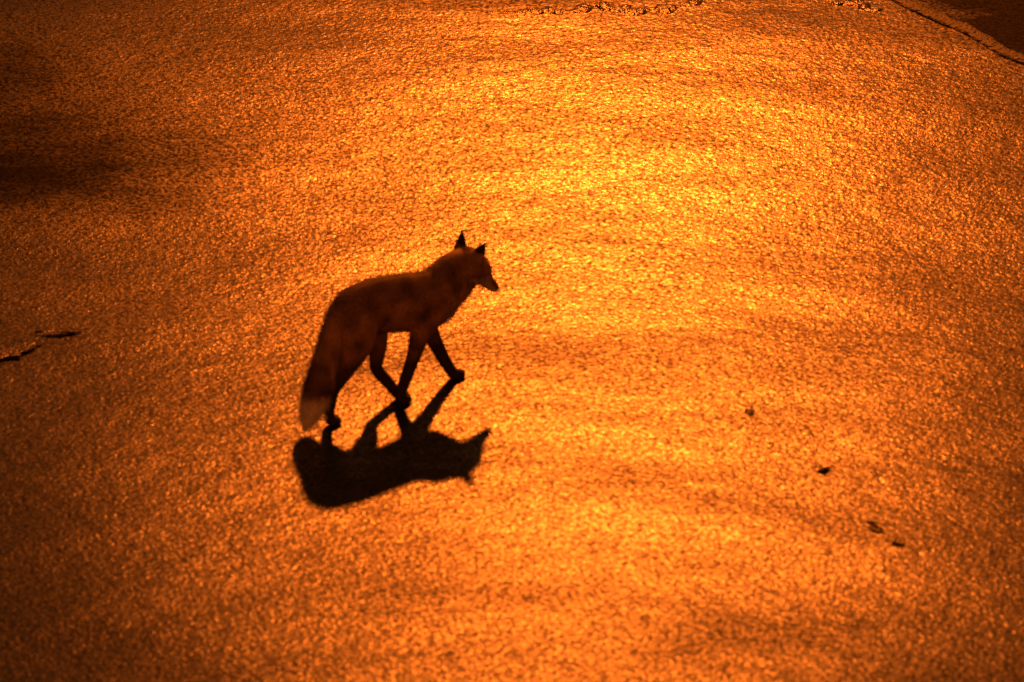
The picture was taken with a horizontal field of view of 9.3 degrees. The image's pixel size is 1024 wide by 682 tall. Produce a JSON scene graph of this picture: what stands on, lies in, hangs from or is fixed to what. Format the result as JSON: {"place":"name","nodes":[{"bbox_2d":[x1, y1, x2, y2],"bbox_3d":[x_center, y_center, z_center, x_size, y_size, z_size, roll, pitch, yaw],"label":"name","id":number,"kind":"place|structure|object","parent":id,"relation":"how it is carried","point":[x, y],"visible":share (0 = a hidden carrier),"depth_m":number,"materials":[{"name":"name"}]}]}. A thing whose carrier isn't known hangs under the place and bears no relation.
{"place":"outdoors","nodes":[
{"label":"outdoors","id":0,"kind":"place"},
{"bbox_2d":[0,0,1023,681],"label":"road","id":1,"kind":"structure","parent":0,"point":[794,224],"depth_m":19.96,"materials":[{"name":"asphalt"}]},
{"bbox_2d":[0,342,42,358],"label":"crack","id":2,"kind":"object","parent":1,"relation":"on","point":[16,350],"visible":1,"depth_m":19.92,"materials":[{"name":"brown"}]},
{"bbox_2d":[35,330,81,333],"bbox_3d":[-1.450,-0.029,20.042,0.150,0.013,0.030,0,25,0],"label":"leaf","id":3,"kind":"object","parent":1,"relation":"on","point":[38,332],"visible":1,"depth_m":20.04,"materials":[{"name":"brown plant"}]},
{"bbox_2d":[296,231,498,434],"bbox_3d":[-0.368,-0.034,19.495,0.791,0.492,0.178,-17,30,-33],"label":"fox","id":4,"kind":"object","parent":1,"relation":"on","point":[362,319],"visible":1,"depth_m":19.42,"materials":[{"name":"fur"}]},
{"bbox_2d":[489,0,721,15],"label":"tar seam","id":5,"kind":"object","parent":1,"relation":"on","point":[606,7],"visible":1,"depth_m":22.21,"materials":[{"name":"black"}]},
{"bbox_2d":[815,465,830,468],"bbox_3d":[0.948,0.383,19.155,0.041,0.015,0.042,16,29,31],"label":"leaf","id":6,"kind":"object","parent":1,"relation":"on","point":[817,466],"visible":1,"depth_m":19.16,"materials":[{"name":"brown plant"}]},
{"bbox_2d":[829,0,882,11],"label":"tar seam","id":7,"kind":"object","parent":1,"relation":"on","point":[861,5],"visible":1,"depth_m":22.26,"materials":[{"name":"black"}]},
{"bbox_2d":[866,521,883,530],"bbox_3d":[1.087,0.555,18.788,0.026,0.013,0.070,-22,33,-38],"label":"leaf","id":8,"kind":"object","parent":1,"relation":"on","point":[872,524],"visible":1,"depth_m":18.79,"materials":[{"name":"brown plant"}]},
{"bbox_2d":[890,536,905,543],"bbox_3d":[1.151,0.593,18.712,0.048,0.003,0.052,0,25,0],"label":"leaf","id":9,"kind":"object","parent":1,"relation":"on","point":[896,539],"visible":1,"depth_m":18.71,"materials":[{"name":"brown plant"}]},
{"bbox_2d":[891,0,1023,64],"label":"kerb","id":10,"kind":"structure","parent":1,"relation":"on","point":[992,44],"depth_m":22.06,"materials":[{"name":"black concrete"}]},
{"bbox_2d":[913,0,1023,53],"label":"pavement","id":11,"kind":"structure","parent":0,"point":[1001,21],"depth_m":22.16,"materials":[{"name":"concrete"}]}
]}

